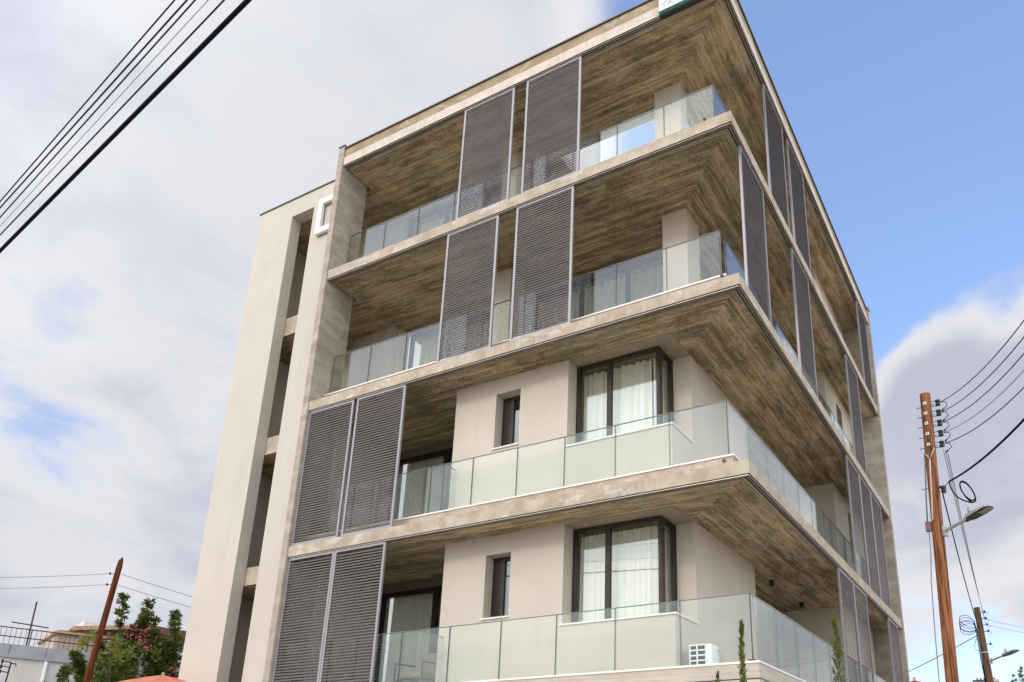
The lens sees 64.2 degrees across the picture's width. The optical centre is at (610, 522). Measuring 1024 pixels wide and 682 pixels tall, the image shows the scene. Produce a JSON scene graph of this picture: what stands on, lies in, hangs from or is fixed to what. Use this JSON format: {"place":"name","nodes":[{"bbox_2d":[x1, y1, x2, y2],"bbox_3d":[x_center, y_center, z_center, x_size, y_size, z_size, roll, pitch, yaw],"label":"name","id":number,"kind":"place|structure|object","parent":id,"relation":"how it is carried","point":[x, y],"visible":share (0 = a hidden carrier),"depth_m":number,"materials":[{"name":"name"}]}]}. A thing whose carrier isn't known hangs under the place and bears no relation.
{"place":"outdoors","nodes":[
{"label":"outdoors","id":0,"kind":"place"},
{"bbox_2d":[44,663,75,681],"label":"tree","id":1,"kind":"object","parent":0,"point":[65,672],"visible":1,"depth_m":17.67,"materials":[{"name":"green plant"}]},
{"bbox_2d":[0,0,174,201],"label":"power line","id":2,"kind":"object","parent":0,"point":[132,48],"visible":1,"depth_m":9.17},
{"bbox_2d":[0,0,187,207],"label":"power line","id":3,"kind":"object","parent":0,"point":[116,78],"visible":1,"depth_m":8.93,"materials":[{"name":"black metal"}]},
{"bbox_2d":[0,0,195,217],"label":"power line","id":4,"kind":"object","parent":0,"point":[141,59],"visible":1,"depth_m":8.74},
{"bbox_2d":[0,0,207,225],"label":"power line","id":5,"kind":"object","parent":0,"point":[110,106],"visible":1,"depth_m":8.51,"materials":[{"name":"grey metal"}]},
{"bbox_2d":[0,0,224,235],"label":"power line","id":6,"kind":"object","parent":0,"point":[150,77],"visible":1,"depth_m":8.23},
{"bbox_2d":[0,0,251,252],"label":"power line","id":7,"kind":"object","parent":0,"point":[240,7],"visible":1,"depth_m":7.87,"materials":[{"name":"black rubber"}]},
{"bbox_2d":[0,0,1023,681],"label":"sky","id":8,"kind":"structure","parent":0,"point":[122,302],"materials":[{"name":"white"}]},
{"bbox_2d":[972,677,994,681],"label":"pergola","id":9,"kind":"object","parent":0,"point":[980,680],"visible":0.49,"depth_m":44.52,"materials":[{"name":"white metal"}]},
{"label":"ground","id":10,"kind":"structure","parent":0,"visible":0},
{"bbox_2d":[0,626,182,681],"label":"white house","id":11,"kind":"structure","parent":10,"relation":"on","point":[37,664],"depth_m":21.07,"materials":[{"name":"paint"}]},
{"bbox_2d":[11,601,48,645],"bbox_3d":[-15.500,2.826,21.537,0.842,1.460,0.042,18,-25,-41],"label":"antenna","id":12,"kind":"object","parent":11,"relation":"on","point":[31,625],"visible":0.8,"depth_m":21.57,"materials":[{"name":"metal"}]},
{"bbox_2d":[36,630,161,657],"bbox_3d":[-14.892,3.882,23.536,2.850,0.758,2.350,18,-25,-41],"label":"rooftop hut","id":13,"kind":"object","parent":11,"relation":"on","point":[57,644],"visible":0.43,"depth_m":22.25,"materials":[{"name":"beige stone"}]},
{"bbox_2d":[39,625,186,660],"bbox_3d":[-13.039,4.391,25.785,8.400,1.280,2.645,18,-25,-41],"label":"roof canopy","id":14,"kind":"object","parent":11,"relation":"on","point":[110,632],"visible":0.08,"depth_m":23.31,"materials":[{"name":"beige metal"}]},
{"bbox_2d":[77,621,114,640],"bbox_3d":[-16.172,3.422,25.281,0.840,0.440,1.000,18,-25,-41],"label":"water tank","id":15,"kind":"object","parent":14,"relation":"on","point":[86,623],"visible":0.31,"depth_m":24.88,"materials":[{"name":"white plastic"}]},
{"bbox_2d":[68,592,175,681],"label":"conifer tree","id":16,"kind":"object","parent":10,"relation":"on","point":[79,661],"visible":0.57,"depth_m":20.70,"materials":[{"name":"green plant"}]},
{"bbox_2d":[76,623,177,681],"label":"flowering shrub","id":17,"kind":"object","parent":10,"relation":"on","point":[122,652],"visible":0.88,"depth_m":19.67,"materials":[{"name":"green plant"}]},
{"bbox_2d":[140,609,183,677],"bbox_3d":[-11.112,5.358,20.668,2.704,6.306,2.600,-9,-21,27],"label":"conifer tree","id":18,"kind":"object","parent":10,"relation":"on","point":[154,639],"visible":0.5,"depth_m":21.05,"materials":[{"name":"green plant"}]},
{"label":"pavement","id":19,"kind":"structure","parent":0,"visible":0},
{"bbox_2d":[0,659,15,681],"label":"service post","id":20,"kind":"object","parent":19,"relation":"on","point":[1,665],"visible":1,"depth_m":15.95,"materials":[{"name":"grey metal"}]},
{"bbox_2d":[83,557,122,681],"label":"utility pole","id":21,"kind":"object","parent":19,"relation":"on","point":[99,635],"visible":1,"depth_m":18.76,"materials":[{"name":"brown wood"}]},
{"bbox_2d":[0,574,98,577],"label":"power line","id":22,"kind":"object","parent":21,"relation":"attached to","point":[50,576],"visible":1,"depth_m":19.10,"materials":[{"name":"grey metal"}]},
{"bbox_2d":[0,584,105,588],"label":"power line","id":23,"kind":"object","parent":21,"relation":"attached to","point":[48,587],"visible":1,"depth_m":19.01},
{"bbox_2d":[118,585,385,651],"bbox_3d":[-8.872,3.409,24.796,0.013,0.451,13.198,-8,-21,24],"label":"power line","id":24,"kind":"object","parent":21,"relation":"attached to","point":[158,597],"visible":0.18,"depth_m":19.93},
{"bbox_2d":[121,574,386,643],"bbox_3d":[-8.863,3.155,24.887,0.013,0.451,13.184,-8,-21,24],"label":"power line","id":25,"kind":"object","parent":21,"relation":"attached to","point":[161,587],"visible":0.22,"depth_m":20.04,"materials":[{"name":"grey metal"}]},
{"bbox_2d":[119,672,185,681],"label":"parasol","id":26,"kind":"object","parent":19,"relation":"on","point":[161,678],"visible":1,"depth_m":16.84,"materials":[{"name":"orange fabric"}]},
{"bbox_2d":[178,0,909,681],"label":"apartment building","id":27,"kind":"structure","parent":19,"relation":"on","point":[622,420],"depth_m":17.09,"materials":[{"name":"concrete"}]},
{"bbox_2d":[314,194,332,236],"bbox_3d":[-7.143,-7.980,20.764,1.065,1.090,0.114,-9,-21,27],"label":"square emblem","id":28,"kind":"object","parent":27,"relation":"attached to","point":[320,229],"visible":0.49,"depth_m":20.90,"materials":[{"name":"white paint"}]},
{"bbox_2d":[373,586,441,681],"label":"balcony door","id":29,"kind":"structure","parent":27,"relation":"in","point":[416,609],"depth_m":18.43,"materials":[{"name":"clear glass"}]},
{"bbox_2d":[393,653,436,681],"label":"balcony chair","id":30,"kind":"object","parent":27,"relation":"on","point":[425,667],"visible":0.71,"depth_m":15.80,"materials":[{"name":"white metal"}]},
{"bbox_2d":[389,447,452,519],"bbox_3d":[-3.767,-0.469,18.938,3.438,2.637,0.344,-9,-21,27],"label":"balcony door","id":31,"kind":"structure","parent":27,"relation":"in","point":[416,497],"depth_m":19.54,"materials":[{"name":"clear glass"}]},
{"bbox_2d":[408,162,553,238],"bbox_3d":[-3.368,-7.148,20.548,4.530,2.803,0.396,-9,-21,27],"label":"balcony door","id":32,"kind":"structure","parent":27,"relation":"in","point":[448,217],"depth_m":21.35,"materials":[{"name":"glass"}]},
{"bbox_2d":[491,556,510,616],"bbox_3d":[-1.911,1.280,15.303,0.568,1.211,0.364,-9,-21,27],"label":"small window","id":33,"kind":"structure","parent":27,"relation":"in","point":[500,564],"depth_m":15.23,"materials":[{"name":"black glass"}]},
{"bbox_2d":[501,395,519,445],"bbox_3d":[-1.858,-1.945,16.390,0.587,1.198,0.367,-9,-21,27],"label":"small window","id":34,"kind":"structure","parent":27,"relation":"in","point":[509,405],"depth_m":16.34,"materials":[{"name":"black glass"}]},
{"bbox_2d":[407,253,662,369],"bbox_3d":[-1.824,-4.058,19.175,7.580,2.852,0.396,-9,-21,27],"label":"balcony door","id":35,"kind":"structure","parent":27,"relation":"in","point":[632,286],"depth_m":18.83,"materials":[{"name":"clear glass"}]},
{"bbox_2d":[571,516,670,622],"bbox_3d":[0.324,1.013,14.596,1.778,1.810,0.995,-9,-21,27],"label":"corner window","id":36,"kind":"structure","parent":27,"relation":"in","point":[623,568],"depth_m":14.40,"materials":[{"name":"clear glass"}]},
{"bbox_2d":[575,346,667,442],"bbox_3d":[0.349,-2.186,15.688,1.778,1.806,0.995,-9,-21,27],"label":"corner window","id":37,"kind":"structure","parent":27,"relation":"in","point":[615,396],"depth_m":15.53,"materials":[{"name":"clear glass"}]},
{"bbox_2d":[661,349,672,423],"bbox_3d":[1.023,-2.351,15.186,0.090,1.806,0.515,-9,-21,27],"label":"corner window","id":38,"kind":"structure","parent":27,"relation":"in","point":[663,355],"depth_m":15.41,"materials":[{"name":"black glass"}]},
{"bbox_2d":[663,517,676,612],"bbox_3d":[0.998,0.847,14.095,0.090,1.810,0.515,-9,-21,27],"label":"corner window","id":39,"kind":"structure","parent":27,"relation":"in","point":[665,522],"depth_m":14.25,"materials":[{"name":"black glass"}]},
{"bbox_2d":[659,0,704,19],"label":"roof sign","id":40,"kind":"object","parent":27,"relation":"attached to","point":[668,8],"visible":1,"depth_m":15.89,"materials":[{"name":"teal paint"}]},
{"bbox_2d":[689,643,722,664],"bbox_3d":[1.563,2.224,12.995,0.434,0.460,0.508,-9,-21,27],"label":"air conditioner","id":41,"kind":"object","parent":27,"relation":"attached to","point":[703,653],"visible":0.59,"depth_m":12.84,"materials":[{"name":"white paint"}]},
{"bbox_2d":[836,404,842,436],"bbox_3d":[6.779,-2.694,23.865,0.048,1.550,0.620,-9,-21,27],"label":"side window","id":42,"kind":"structure","parent":27,"relation":"in","point":[839,417],"depth_m":23.93,"materials":[{"name":"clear glass"}]},
{"bbox_2d":[848,513,854,563],"bbox_3d":[6.872,0.492,23.011,0.048,1.470,0.620,-9,-21,27],"label":"side window","id":43,"kind":"structure","parent":27,"relation":"in","point":[849,517],"depth_m":22.86,"materials":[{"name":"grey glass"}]},
{"bbox_2d":[714,669,719,681],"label":"young cypress","id":44,"kind":"object","parent":19,"relation":"on","point":[717,676],"visible":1,"depth_m":9.33,"materials":[{"name":"green plant"}]},
{"bbox_2d":[736,619,747,681],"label":"young cypress","id":45,"kind":"object","parent":19,"relation":"on","point":[741,653],"visible":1,"depth_m":9.90,"materials":[{"name":"green plant"}]},
{"bbox_2d":[827,611,846,681],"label":"young cypress","id":46,"kind":"object","parent":19,"relation":"on","point":[837,652],"visible":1,"depth_m":9.63,"materials":[{"name":"green plant"}]},
{"bbox_2d":[916,392,958,681],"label":"utility pole","id":47,"kind":"object","parent":19,"relation":"on","point":[934,525],"visible":1,"depth_m":16.39,"materials":[{"name":"wood"}]},
{"bbox_2d":[941,489,978,627],"bbox_3d":[10.542,1.825,23.922,0.026,0.434,17.044,-8,-21,24],"label":"power line","id":48,"kind":"object","parent":47,"relation":"attached to","point":[958,554],"visible":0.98,"depth_m":20.27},
{"bbox_2d":[943,449,983,612],"bbox_3d":[10.709,1.160,24.037,0.014,0.426,17.021,-9,-21,25],"label":"power line","id":49,"kind":"object","parent":47,"relation":"attached to","point":[958,514],"visible":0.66,"depth_m":19.76,"materials":[{"name":"grey metal"}]},
{"bbox_2d":[945,450,984,617],"bbox_3d":[10.727,1.228,24.001,0.014,0.500,17.026,-9,-21,25],"label":"power line","id":50,"kind":"object","parent":47,"relation":"attached to","point":[960,517],"visible":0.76,"depth_m":19.65,"materials":[{"name":"grey metal"}]},
{"bbox_2d":[948,454,985,622],"bbox_3d":[10.745,1.326,23.955,0.016,0.556,17.031,-9,-21,25],"label":"power line","id":51,"kind":"object","parent":47,"relation":"attached to","point":[964,532],"visible":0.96,"depth_m":20.52,"materials":[{"name":"grey metal"}]},
{"bbox_2d":[942,504,993,536],"bbox_3d":[7.020,-0.075,15.951,0.305,0.429,1.181,10,-21,-25],"label":"street lamp","id":52,"kind":"object","parent":47,"relation":"attached to","point":[976,513],"visible":1,"depth_m":15.80,"materials":[{"name":"metal"}]},
{"bbox_2d":[941,320,1023,401],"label":"power line","id":53,"kind":"object","parent":47,"relation":"attached to","point":[988,362],"visible":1,"depth_m":13.76,"materials":[{"name":"black metal"}]},
{"bbox_2d":[942,337,1023,411],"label":"power line","id":54,"kind":"object","parent":47,"relation":"attached to","point":[991,373],"visible":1,"depth_m":13.53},
{"bbox_2d":[942,353,1023,422],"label":"power line","id":55,"kind":"object","parent":47,"relation":"attached to","point":[988,390],"visible":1,"depth_m":13.61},
{"bbox_2d":[943,370,1023,432],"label":"power line","id":56,"kind":"object","parent":47,"relation":"attached to","point":[988,404],"visible":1,"depth_m":13.81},
{"bbox_2d":[944,387,1023,443],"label":"power line","id":57,"kind":"object","parent":47,"relation":"attached to","point":[990,417],"visible":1,"depth_m":13.63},
{"bbox_2d":[948,418,1023,481],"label":"power line","id":58,"kind":"object","parent":47,"relation":"attached to","point":[999,443],"visible":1,"depth_m":13.58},
{"bbox_2d":[949,480,975,502],"bbox_3d":[7.158,-0.626,16.443,0.479,0.555,0.085,-13,-23,34],"label":"cable coil","id":59,"kind":"object","parent":58,"relation":"hanging from","point":[966,497],"visible":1,"depth_m":16.39,"materials":[{"name":"black rubber"}]},
{"bbox_2d":[959,607,993,681],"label":"utility pole","id":60,"kind":"object","parent":19,"relation":"on","point":[984,654],"visible":0.98,"depth_m":31.01,"materials":[{"name":"brown wood"}]},
{"bbox_2d":[909,635,977,671],"bbox_3d":[11.018,5.351,29.689,6.754,2.975,0.027,7,-20,-18],"label":"power line","id":61,"kind":"object","parent":60,"relation":"attached to","point":[940,655],"visible":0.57,"depth_m":30.13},
{"bbox_2d":[988,648,1019,663],"bbox_3d":[14.462,4.876,29.761,0.312,0.376,1.958,1,-19,-3],"label":"street lamp","id":62,"kind":"object","parent":60,"relation":"attached to","point":[1006,653],"visible":1,"depth_m":29.55,"materials":[{"name":"metal"}]},
{"bbox_2d":[1017,666,1023,681],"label":"distant tree","id":63,"kind":"object","parent":19,"relation":"on","point":[1020,674],"visible":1,"depth_m":35.44,"materials":[{"name":"green plant"}]}
]}

